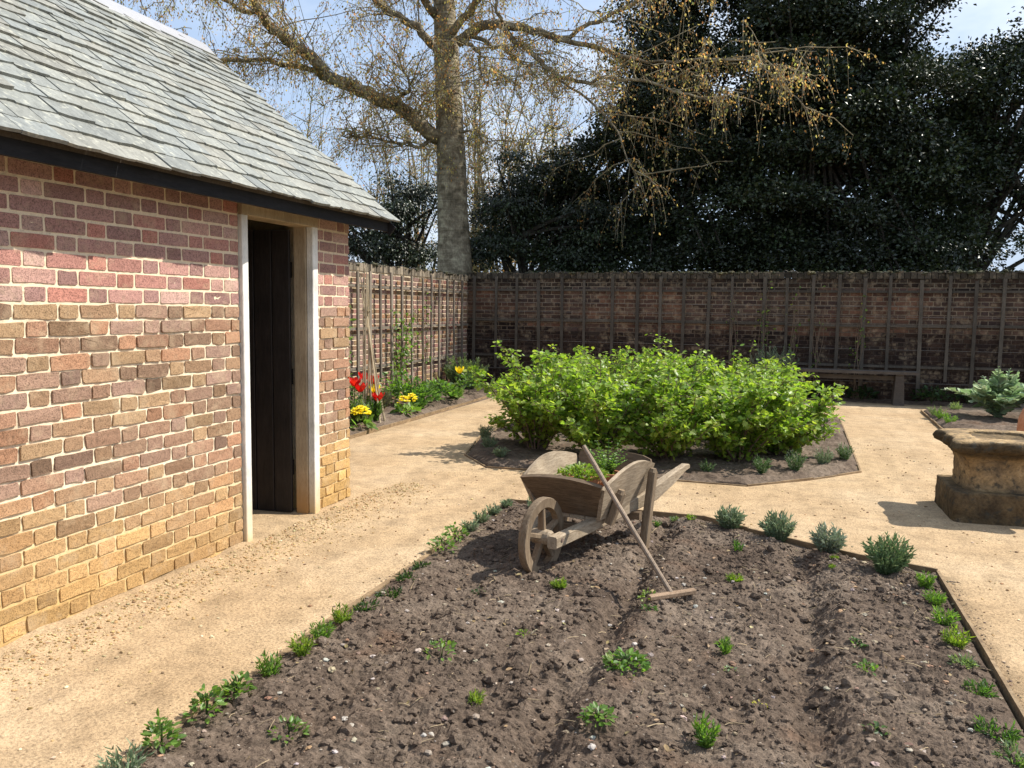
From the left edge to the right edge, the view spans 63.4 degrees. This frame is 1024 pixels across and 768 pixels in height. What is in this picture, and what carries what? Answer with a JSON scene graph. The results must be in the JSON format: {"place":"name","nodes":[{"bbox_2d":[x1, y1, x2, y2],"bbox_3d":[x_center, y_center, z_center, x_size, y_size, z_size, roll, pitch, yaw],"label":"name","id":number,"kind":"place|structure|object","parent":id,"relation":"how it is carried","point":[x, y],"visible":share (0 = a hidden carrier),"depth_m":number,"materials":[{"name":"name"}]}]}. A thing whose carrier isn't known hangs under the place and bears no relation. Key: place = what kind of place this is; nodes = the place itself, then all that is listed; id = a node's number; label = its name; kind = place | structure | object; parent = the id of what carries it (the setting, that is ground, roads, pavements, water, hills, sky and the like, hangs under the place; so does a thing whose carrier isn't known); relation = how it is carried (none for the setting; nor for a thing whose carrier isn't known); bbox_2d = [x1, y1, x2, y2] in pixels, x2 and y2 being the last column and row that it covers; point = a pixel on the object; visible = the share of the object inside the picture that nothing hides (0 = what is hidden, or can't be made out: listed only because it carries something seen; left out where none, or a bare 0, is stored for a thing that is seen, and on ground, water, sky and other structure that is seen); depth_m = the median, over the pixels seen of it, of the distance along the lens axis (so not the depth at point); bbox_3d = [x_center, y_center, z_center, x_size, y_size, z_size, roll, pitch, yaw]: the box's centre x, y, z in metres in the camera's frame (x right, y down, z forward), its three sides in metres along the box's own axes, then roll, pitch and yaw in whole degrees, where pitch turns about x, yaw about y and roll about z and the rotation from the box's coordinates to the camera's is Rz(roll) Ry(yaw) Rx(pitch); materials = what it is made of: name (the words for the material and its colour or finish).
{"place":"outdoors","nodes":[
{"label":"outdoors","id":0,"kind":"place"},
{"bbox_2d":[348,384,497,434],"bbox_3d":[-1.803,0.397,11.773,1.200,0.155,8.700,2,5,18],"label":"soil bed","id":1,"kind":"object","parent":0,"point":[434,405],"visible":0.2,"depth_m":12.12,"materials":[{"name":"brown soil"}]},
{"bbox_2d":[349,405,377,429],"bbox_3d":[-1.847,0.401,10.129,0.354,0.291,0.440,-2,6,-27],"label":"primrose","id":2,"kind":"object","parent":1,"relation":"on","point":[367,421],"visible":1,"depth_m":10.08,"materials":[{"name":"yellow plant"}]},
{"bbox_2d":[360,267,384,422],"bbox_3d":[-1.778,-0.474,10.622,0.335,2.039,0.348,0,5,-9],"label":"cane wigwam","id":3,"kind":"object","parent":1,"relation":"on","point":[366,309],"visible":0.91,"depth_m":10.62,"materials":[{"name":"brown wood"}]},
{"bbox_2d":[365,397,382,420],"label":"border plant","id":4,"kind":"object","parent":1,"relation":"on","point":[376,408],"visible":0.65,"depth_m":10.55,"materials":[{"name":"green plant"}]},
{"bbox_2d":[379,362,410,402],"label":"border plant","id":5,"kind":"object","parent":1,"relation":"on","point":[395,383],"visible":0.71,"depth_m":12.15,"materials":[{"name":"green plant"}]},
{"bbox_2d":[390,395,414,414],"bbox_3d":[-1.497,0.285,11.401,0.378,0.259,0.341,2,5,18],"label":"primrose","id":6,"kind":"object","parent":1,"relation":"on","point":[398,407],"visible":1,"depth_m":11.37,"materials":[{"name":"green plant"}]},
{"bbox_2d":[388,309,421,396],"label":"climbing plant","id":7,"kind":"object","parent":1,"relation":"on","point":[400,363],"visible":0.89,"depth_m":13.30,"materials":[{"name":"green plant"}]},
{"bbox_2d":[381,375,442,404],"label":"border plant","id":8,"kind":"object","parent":1,"relation":"on","point":[418,392],"visible":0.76,"depth_m":12.17,"materials":[{"name":"green plant"}]},
{"bbox_2d":[415,293,432,381],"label":"climbing plant","id":9,"kind":"object","parent":1,"relation":"on","point":[425,362],"visible":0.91,"depth_m":14.16,"materials":[{"name":"green plant"}]},
{"bbox_2d":[413,376,463,399],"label":"border plant","id":10,"kind":"object","parent":1,"relation":"on","point":[443,388],"visible":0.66,"depth_m":12.89,"materials":[{"name":"green plant"}]},
{"bbox_2d":[442,352,488,387],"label":"border plant","id":11,"kind":"object","parent":1,"relation":"on","point":[450,371],"visible":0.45,"depth_m":14.77,"materials":[{"name":"green plant"}]},
{"bbox_2d":[0,398,1023,767],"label":"path","id":12,"kind":"structure","parent":0,"point":[428,452],"depth_m":4.89,"materials":[{"name":"beige gravel"}]},
{"bbox_2d":[0,0,399,647],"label":"brick shed","id":13,"kind":"structure","parent":12,"relation":"on","point":[180,212],"depth_m":4.42,"materials":[{"name":"brick"}]},
{"bbox_2d":[248,230,293,511],"bbox_3d":[-1.950,-0.091,5.929,0.804,1.990,0.058,2,5,10],"label":"door","id":14,"kind":"structure","parent":13,"relation":"in","point":[269,262],"depth_m":5.85,"materials":[{"name":"brown wood"}]},
{"bbox_2d":[119,505,501,762],"bbox_3d":[-1.456,1.308,2.170,0.045,0.064,8.985,2,5,18],"label":"edging board","id":15,"kind":"object","parent":12,"relation":"on","point":[309,635],"visible":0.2,"depth_m":3.78,"materials":[{"name":"brown wood"}]},
{"bbox_2d":[347,259,467,402],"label":"garden wall","id":16,"kind":"structure","parent":12,"relation":"on","point":[385,270],"depth_m":13.79,"materials":[{"name":"brick"}]},
{"bbox_2d":[348,271,467,391],"bbox_3d":[-2.332,-0.680,11.752,0.050,1.966,9.486,2,5,18],"label":"trellis","id":17,"kind":"object","parent":16,"relation":"attached to","point":[358,328],"visible":0.34,"depth_m":13.43,"materials":[{"name":"brown wood"}]},
{"bbox_2d":[349,394,495,438],"bbox_3d":[-1.252,0.451,11.597,0.016,0.063,8.700,2,5,18],"label":"edging board","id":18,"kind":"object","parent":12,"relation":"on","point":[372,430],"visible":0.47,"depth_m":11.23,"materials":[{"name":"brown wood"}]},
{"bbox_2d":[487,418,861,486],"bbox_3d":[2.923,0.742,8.971,6.319,0.066,2.251,-4,7,-39],"label":"edging board","id":19,"kind":"object","parent":12,"relation":"on","point":[767,483],"visible":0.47,"depth_m":7.49,"materials":[{"name":"brown wood"}]},
{"bbox_2d":[508,499,937,573],"bbox_3d":[1.316,1.000,5.760,2.983,0.083,0.406,4,6,33],"label":"edging board","id":20,"kind":"object","parent":12,"relation":"on","point":[857,556],"visible":0.28,"depth_m":5.38,"materials":[{"name":"brown wood"}]},
{"bbox_2d":[466,269,1023,404],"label":"garden wall","id":21,"kind":"structure","parent":12,"relation":"on","point":[903,341],"depth_m":14.52,"materials":[{"name":"brick"}]},
{"bbox_2d":[470,274,1023,396],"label":"trellis","id":22,"kind":"object","parent":21,"relation":"attached to","point":[837,325],"visible":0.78,"depth_m":14.41,"materials":[{"name":"brown wood"}]},
{"bbox_2d":[793,368,919,405],"bbox_3d":[5.383,0.036,13.950,2.600,0.570,0.340,2,5,18],"label":"bench","id":23,"kind":"object","parent":12,"relation":"on","point":[897,397],"visible":0.56,"depth_m":13.68,"materials":[{"name":"brown wood"}]},
{"bbox_2d":[933,428,1023,526],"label":"stone font","id":24,"kind":"object","parent":12,"relation":"on","point":[983,483],"visible":0.98,"depth_m":5.98,"materials":[{"name":"stone"}]},
{"bbox_2d":[936,571,1023,732],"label":"edging board","id":25,"kind":"object","parent":12,"relation":"on","point":[1010,697],"visible":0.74,"depth_m":3.60,"materials":[{"name":"brown wood"}]},
{"bbox_2d":[112,0,1023,278],"label":"sky","id":26,"kind":"structure","parent":0,"point":[974,21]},
{"bbox_2d":[120,500,1023,767],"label":"soil bed","id":27,"kind":"object","parent":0,"point":[259,741],"visible":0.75,"depth_m":3.35,"materials":[{"name":"brown soil"}]},
{"bbox_2d":[92,737,156,767],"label":"lavender","id":28,"kind":"object","parent":27,"relation":"on","point":[133,763],"visible":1,"depth_m":2.62,"materials":[{"name":"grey plant"}]},
{"bbox_2d":[140,708,186,753],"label":"herb","id":29,"kind":"object","parent":27,"relation":"on","point":[159,729],"visible":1,"depth_m":2.78,"materials":[{"name":"green plant"}]},
{"bbox_2d":[182,683,227,723],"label":"herb","id":30,"kind":"object","parent":27,"relation":"on","point":[216,690],"visible":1,"depth_m":3.01,"materials":[{"name":"green plant"}]},
{"bbox_2d":[220,670,257,698],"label":"herb","id":31,"kind":"object","parent":27,"relation":"on","point":[235,683],"visible":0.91,"depth_m":3.16,"materials":[{"name":"green plant"}]},
{"bbox_2d":[254,649,282,676],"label":"herb tuft","id":32,"kind":"object","parent":27,"relation":"on","point":[269,668],"visible":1,"depth_m":3.37,"materials":[{"name":"green plant"}]},
{"bbox_2d":[267,713,309,743],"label":"strawberry plant","id":33,"kind":"object","parent":27,"relation":"on","point":[294,720],"visible":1,"depth_m":2.93,"materials":[{"name":"green plant"}]},
{"bbox_2d":[285,631,317,657],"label":"herb tuft","id":34,"kind":"object","parent":27,"relation":"on","point":[300,649],"visible":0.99,"depth_m":3.55,"materials":[{"name":"green plant"}]},
{"bbox_2d":[308,617,335,639],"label":"herb tuft","id":35,"kind":"object","parent":27,"relation":"on","point":[326,632],"visible":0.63,"depth_m":3.72,"materials":[{"name":"green plant"}]},
{"bbox_2d":[331,602,354,624],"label":"herb tuft","id":36,"kind":"object","parent":27,"relation":"on","point":[338,617],"visible":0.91,"depth_m":3.90,"materials":[{"name":"green plant"}]},
{"bbox_2d":[424,638,456,660],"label":"seedling","id":37,"kind":"object","parent":27,"relation":"on","point":[453,643],"visible":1,"depth_m":3.47,"materials":[{"name":"green plant"}]},
{"bbox_2d":[426,534,457,552],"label":"herb","id":38,"kind":"object","parent":27,"relation":"on","point":[451,544],"visible":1,"depth_m":5.09,"materials":[{"name":"green plant"}]},
{"bbox_2d":[442,522,469,541],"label":"herb","id":39,"kind":"object","parent":27,"relation":"on","point":[455,530],"visible":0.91,"depth_m":5.33,"materials":[{"name":"green plant"}]},
{"bbox_2d":[129,511,998,767],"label":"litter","id":40,"kind":"object","parent":27,"relation":"on","point":[666,747],"visible":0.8,"depth_m":3.68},
{"bbox_2d":[124,515,1023,767],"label":"pebbles","id":41,"kind":"object","parent":27,"relation":"on","point":[591,746],"visible":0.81,"depth_m":3.37,"materials":[{"name":"stone"}]},
{"bbox_2d":[577,701,618,726],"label":"seedling","id":42,"kind":"object","parent":27,"relation":"on","point":[602,707],"visible":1,"depth_m":2.90,"materials":[{"name":"green plant"}]},
{"bbox_2d":[518,449,689,572],"bbox_3d":[0.503,0.772,5.261,0.696,0.632,1.696,4,6,32],"label":"wheelbarrow","id":43,"kind":"object","parent":27,"relation":"on","point":[634,483],"visible":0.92,"depth_m":4.95,"materials":[{"name":"brown wood"}]},
{"bbox_2d":[554,461,608,483],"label":"potted plant","id":44,"kind":"object","parent":43,"relation":"on","point":[587,473],"visible":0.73,"depth_m":5.01,"materials":[{"name":"green plant"}]},
{"bbox_2d":[584,438,628,486],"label":"potted plant","id":45,"kind":"object","parent":43,"relation":"on","point":[603,464],"visible":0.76,"depth_m":5.26,"materials":[{"name":"green plant"}]},
{"bbox_2d":[602,647,651,675],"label":"leafy plant","id":46,"kind":"object","parent":27,"relation":"on","point":[641,659],"visible":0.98,"depth_m":3.39,"materials":[{"name":"green plant"}]},
{"bbox_2d":[582,445,695,601],"bbox_3d":[0.622,0.743,4.571,0.280,0.686,0.920,-2,6,-26],"label":"rake","id":47,"kind":"object","parent":27,"relation":"on","point":[670,593],"visible":0.88,"depth_m":4.38,"materials":[{"name":"brown wood"}]},
{"bbox_2d":[691,710,722,748],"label":"seedling","id":48,"kind":"object","parent":27,"relation":"on","point":[704,740],"visible":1,"depth_m":2.83,"materials":[{"name":"green plant"}]},
{"bbox_2d":[713,636,734,654],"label":"seedling","id":49,"kind":"object","parent":27,"relation":"on","point":[725,646],"visible":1,"depth_m":3.62,"materials":[{"name":"green plant"}]},
{"bbox_2d":[714,504,747,528],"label":"lavender","id":50,"kind":"object","parent":27,"relation":"on","point":[732,518],"visible":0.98,"depth_m":5.64,"materials":[{"name":"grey plant"}]},
{"bbox_2d":[757,509,796,541],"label":"lavender","id":51,"kind":"object","parent":27,"relation":"on","point":[778,528],"visible":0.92,"depth_m":5.38,"materials":[{"name":"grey plant"}]},
{"bbox_2d":[808,521,847,552],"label":"lavender","id":52,"kind":"object","parent":27,"relation":"on","point":[834,543],"visible":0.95,"depth_m":5.08,"materials":[{"name":"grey plant"}]},
{"bbox_2d":[861,531,916,574],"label":"lavender","id":53,"kind":"object","parent":27,"relation":"on","point":[890,556],"visible":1,"depth_m":4.68,"materials":[{"name":"green plant"}]},
{"bbox_2d":[916,570,936,588],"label":"herb tuft","id":54,"kind":"object","parent":27,"relation":"on","point":[929,581],"visible":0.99,"depth_m":4.48,"materials":[{"name":"green plant"}]},
{"bbox_2d":[921,587,946,605],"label":"herb tuft","id":55,"kind":"object","parent":27,"relation":"on","point":[938,599],"visible":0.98,"depth_m":4.25,"materials":[{"name":"green plant"}]},
{"bbox_2d":[930,605,959,625],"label":"herb tuft","id":56,"kind":"object","parent":27,"relation":"on","point":[947,622],"visible":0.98,"depth_m":3.99,"materials":[{"name":"green plant"}]},
{"bbox_2d":[940,624,976,648],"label":"herb tuft","id":57,"kind":"object","parent":27,"relation":"on","point":[949,638],"visible":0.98,"depth_m":3.71,"materials":[{"name":"green plant"}]},
{"bbox_2d":[946,651,979,668],"bbox_3d":[1.896,1.163,3.493,0.138,0.075,0.119,-1,6,-21],"label":"thyme mat","id":58,"kind":"object","parent":27,"relation":"on","point":[971,662],"visible":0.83,"depth_m":3.48,"materials":[{"name":"green plant"}]},
{"bbox_2d":[963,677,999,697],"bbox_3d":[1.848,1.197,3.279,0.133,0.092,0.148,-1,6,-19],"label":"thyme mat","id":59,"kind":"object","parent":27,"relation":"on","point":[985,690],"visible":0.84,"depth_m":3.27,"materials":[{"name":"green plant"}]},
{"bbox_2d":[969,714,1023,744],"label":"thyme mat","id":60,"kind":"object","parent":27,"relation":"on","point":[1012,733],"visible":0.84,"depth_m":2.91,"materials":[{"name":"green plant"}]},
{"bbox_2d":[991,732,1023,767],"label":"thyme mat","id":61,"kind":"object","parent":27,"relation":"on","point":[1008,751],"visible":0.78,"depth_m":2.80,"materials":[{"name":"green plant"}]},
{"bbox_2d":[468,410,857,484],"bbox_3d":[1.882,0.609,9.955,4.165,0.169,5.320,2,5,18],"label":"soil bed","id":62,"kind":"object","parent":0,"point":[522,455],"visible":0.21,"depth_m":8.00,"materials":[{"name":"brown soil"}]},
{"bbox_2d":[463,340,611,449],"bbox_3d":[0.282,0.137,8.630,1.471,1.185,1.264,2,5,18],"label":"currant bush","id":63,"kind":"object","parent":62,"relation":"on","point":[512,395],"visible":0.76,"depth_m":8.54,"materials":[{"name":"green plant"}]},
{"bbox_2d":[512,344,610,397],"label":"currant bush","id":64,"kind":"object","parent":62,"relation":"on","point":[546,353],"visible":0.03,"depth_m":10.05,"materials":[{"name":"green plant"}]},
{"bbox_2d":[528,357,675,449],"bbox_3d":[0.860,0.246,8.214,1.448,1.059,1.348,0,5,-11],"label":"currant bush","id":65,"kind":"object","parent":62,"relation":"on","point":[588,429],"visible":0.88,"depth_m":8.01,"materials":[{"name":"green plant"}]},
{"bbox_2d":[555,343,661,428],"bbox_3d":[1.199,0.063,9.964,1.198,1.113,1.436,6,7,43],"label":"currant bush","id":66,"kind":"object","parent":62,"relation":"on","point":[629,367],"visible":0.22,"depth_m":9.99,"materials":[{"name":"green plant"}]},
{"bbox_2d":[572,345,660,387],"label":"currant bush","id":67,"kind":"object","parent":62,"relation":"on","point":[603,361],"visible":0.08,"depth_m":11.32,"materials":[{"name":"green plant"}]},
{"bbox_2d":[637,333,722,387],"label":"currant bush","id":68,"kind":"object","parent":62,"relation":"on","point":[665,351],"visible":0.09,"depth_m":11.09,"materials":[{"name":"green plant"}]},
{"bbox_2d":[601,349,760,459],"bbox_3d":[1.655,0.232,8.016,1.559,1.139,1.351,-1,5,-16],"label":"currant bush","id":69,"kind":"object","parent":62,"relation":"on","point":[672,413],"visible":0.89,"depth_m":7.84,"materials":[{"name":"green plant"}]},
{"bbox_2d":[635,344,734,431],"bbox_3d":[2.046,0.086,9.771,1.308,1.122,1.290,0,5,-3],"label":"currant bush","id":70,"kind":"object","parent":62,"relation":"on","point":[683,363],"visible":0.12,"depth_m":9.72,"materials":[{"name":"green plant"}]},
{"bbox_2d":[665,361,820,461],"bbox_3d":[2.189,0.294,8.081,1.548,1.017,1.387,2,5,18],"label":"currant bush","id":71,"kind":"object","parent":62,"relation":"on","point":[743,434],"visible":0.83,"depth_m":7.82,"materials":[{"name":"green plant"}]},
{"bbox_2d":[697,339,794,388],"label":"currant bush","id":72,"kind":"object","parent":62,"relation":"on","point":[735,364],"visible":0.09,"depth_m":10.77,"materials":[{"name":"green plant"}]},
{"bbox_2d":[691,356,810,411],"bbox_3d":[2.647,0.185,9.434,1.214,1.002,1.216,-4,7,-41],"label":"currant bush","id":73,"kind":"object","parent":62,"relation":"on","point":[785,371],"visible":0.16,"depth_m":9.24,"materials":[{"name":"green plant"}]},
{"bbox_2d":[751,454,773,473],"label":"lavender","id":74,"kind":"object","parent":62,"relation":"on","point":[761,468],"visible":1,"depth_m":7.46,"materials":[{"name":"green plant"}]},
{"bbox_2d":[719,361,818,393],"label":"currant bush","id":75,"kind":"object","parent":62,"relation":"on","point":[749,371],"visible":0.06,"depth_m":10.21,"materials":[{"name":"green plant"}]},
{"bbox_2d":[730,362,848,455],"bbox_3d":[2.764,0.280,8.476,1.233,0.993,1.153,-1,5,-16],"label":"currant bush","id":76,"kind":"object","parent":62,"relation":"on","point":[797,442],"visible":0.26,"depth_m":8.28,"materials":[{"name":"green plant"}]},
{"bbox_2d":[784,449,807,470],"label":"lavender","id":77,"kind":"object","parent":62,"relation":"on","point":[796,463],"visible":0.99,"depth_m":7.60,"materials":[{"name":"green plant"}]},
{"bbox_2d":[813,446,834,463],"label":"lavender","id":78,"kind":"object","parent":62,"relation":"on","point":[821,458],"visible":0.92,"depth_m":7.84,"materials":[{"name":"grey plant"}]},
{"bbox_2d":[835,442,853,459],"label":"lavender","id":79,"kind":"object","parent":62,"relation":"on","point":[844,453],"visible":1,"depth_m":8.20,"materials":[{"name":"green plant"}]},
{"bbox_2d":[485,382,1023,409],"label":"soil bed","id":80,"kind":"object","parent":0,"point":[888,401],"visible":0.1,"depth_m":13.77,"materials":[{"name":"brown soil"}]},
{"bbox_2d":[726,291,740,367],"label":"climbing plant","id":81,"kind":"object","parent":80,"relation":"on","point":[732,332],"visible":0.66,"depth_m":14.67,"materials":[{"name":"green plant"}]},
{"bbox_2d":[754,281,775,356],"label":"climbing plant","id":82,"kind":"object","parent":80,"relation":"on","point":[762,312],"visible":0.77,"depth_m":14.49,"materials":[{"name":"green plant"}]},
{"bbox_2d":[750,345,798,380],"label":"shrub","id":83,"kind":"object","parent":80,"relation":"on","point":[770,355],"visible":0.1,"depth_m":13.82,"materials":[{"name":"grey plant"}]},
{"bbox_2d":[786,285,800,385],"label":"climbing plant","id":84,"kind":"object","parent":80,"relation":"on","point":[799,324],"visible":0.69,"depth_m":14.33,"materials":[{"name":"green plant"}]},
{"bbox_2d":[808,286,826,397],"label":"climbing plant","id":85,"kind":"object","parent":80,"relation":"on","point":[816,348],"visible":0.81,"depth_m":14.25,"materials":[{"name":"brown plant"}]},
{"bbox_2d":[848,280,868,398],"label":"climbing plant","id":86,"kind":"object","parent":80,"relation":"on","point":[858,341],"visible":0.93,"depth_m":14.05,"materials":[{"name":"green plant"}]},
{"bbox_2d":[845,383,879,399],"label":"shrub","id":87,"kind":"object","parent":80,"relation":"on","point":[850,389],"visible":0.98,"depth_m":14.06,"materials":[{"name":"green plant"}]},
{"bbox_2d":[908,385,952,403],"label":"shrub","id":88,"kind":"object","parent":80,"relation":"on","point":[927,392],"visible":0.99,"depth_m":13.58,"materials":[{"name":"green plant"}]},
{"bbox_2d":[924,408,1020,430],"bbox_3d":[7.473,0.653,10.088,4.050,0.192,4.450,2,5,18],"label":"soil bed","id":89,"kind":"object","parent":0,"point":[976,419],"visible":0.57,"depth_m":11.21,"materials":[{"name":"brown soil"}]},
{"bbox_2d":[941,366,1023,417],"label":"artichoke","id":90,"kind":"object","parent":89,"relation":"on","point":[994,396],"visible":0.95,"depth_m":11.39,"materials":[{"name":"green plant"}]},
{"label":"ground","id":91,"kind":"structure","parent":0,"visible":0},
{"bbox_2d":[234,36,351,165],"bbox_3d":[-7.875,-6.441,29.196,6.116,10.573,4.996,2,5,18],"label":"bare tree","id":92,"kind":"object","parent":91,"relation":"on","point":[311,102],"visible":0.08,"depth_m":27.89,"materials":[{"name":"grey plant"}]},
{"bbox_2d":[352,116,407,264],"bbox_3d":[-3.975,-4.552,25.378,2.063,7.620,2.683,-1,6,-21],"label":"bare tree","id":93,"kind":"object","parent":91,"relation":"on","point":[376,192],"visible":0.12,"depth_m":25.08,"materials":[{"name":"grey plant"}]},
{"bbox_2d":[348,170,469,269],"bbox_3d":[-3.586,-2.868,21.393,5.152,5.180,3.228,2,5,18],"label":"yew tree","id":94,"kind":"object","parent":91,"relation":"on","point":[386,248],"visible":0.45,"depth_m":20.96,"materials":[{"name":"green plant"}]},
{"bbox_2d":[348,34,493,270],"bbox_3d":[-3.407,-6.563,28.885,5.764,10.989,3.938,7,8,49],"label":"bare tree","id":95,"kind":"object","parent":91,"relation":"on","point":[410,166],"visible":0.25,"depth_m":28.91,"materials":[{"name":"brown plant"}]},
{"bbox_2d":[395,1,554,272],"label":"bare tree","id":96,"kind":"object","parent":91,"relation":"on","point":[476,108],"visible":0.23,"depth_m":25.84,"materials":[{"name":"brown plant"}]},
{"bbox_2d":[382,50,586,272],"bbox_3d":[-0.526,-5.402,25.241,6.191,9.399,3.901,2,5,18],"label":"bare tree","id":97,"kind":"object","parent":91,"relation":"on","point":[483,183],"visible":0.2,"depth_m":24.67,"materials":[{"name":"brown plant"}]},
{"bbox_2d":[113,0,885,274],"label":"plane tree","id":98,"kind":"object","parent":91,"relation":"on","point":[445,136],"visible":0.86,"depth_m":17.35,"materials":[{"name":"brown plant"}]},
{"bbox_2d":[468,148,635,272],"bbox_3d":[0.757,-2.735,19.400,4.680,5.383,3.310,2,5,18],"label":"yew tree","id":99,"kind":"object","parent":91,"relation":"on","point":[505,240],"visible":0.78,"depth_m":18.86,"materials":[{"name":"green plant"}]},
{"bbox_2d":[482,2,631,270],"bbox_3d":[2.141,-6.397,27.239,6.983,11.089,3.770,2,5,18],"label":"bare tree","id":100,"kind":"object","parent":91,"relation":"on","point":[591,111],"visible":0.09,"depth_m":27.14,"materials":[{"name":"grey plant"}]},
{"bbox_2d":[506,0,831,272],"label":"holm oak","id":101,"kind":"object","parent":91,"relation":"on","point":[646,247],"visible":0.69,"depth_m":17.96,"materials":[{"name":"green plant"}]},
{"bbox_2d":[673,0,1023,278],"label":"holm oak","id":102,"kind":"object","parent":91,"relation":"on","point":[911,157],"visible":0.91,"depth_m":16.80,"materials":[{"name":"green plant"}]},
{"bbox_2d":[927,6,1023,271],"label":"holm oak","id":103,"kind":"object","parent":91,"relation":"on","point":[1003,64],"visible":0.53,"depth_m":17.16,"materials":[{"name":"green plant"}]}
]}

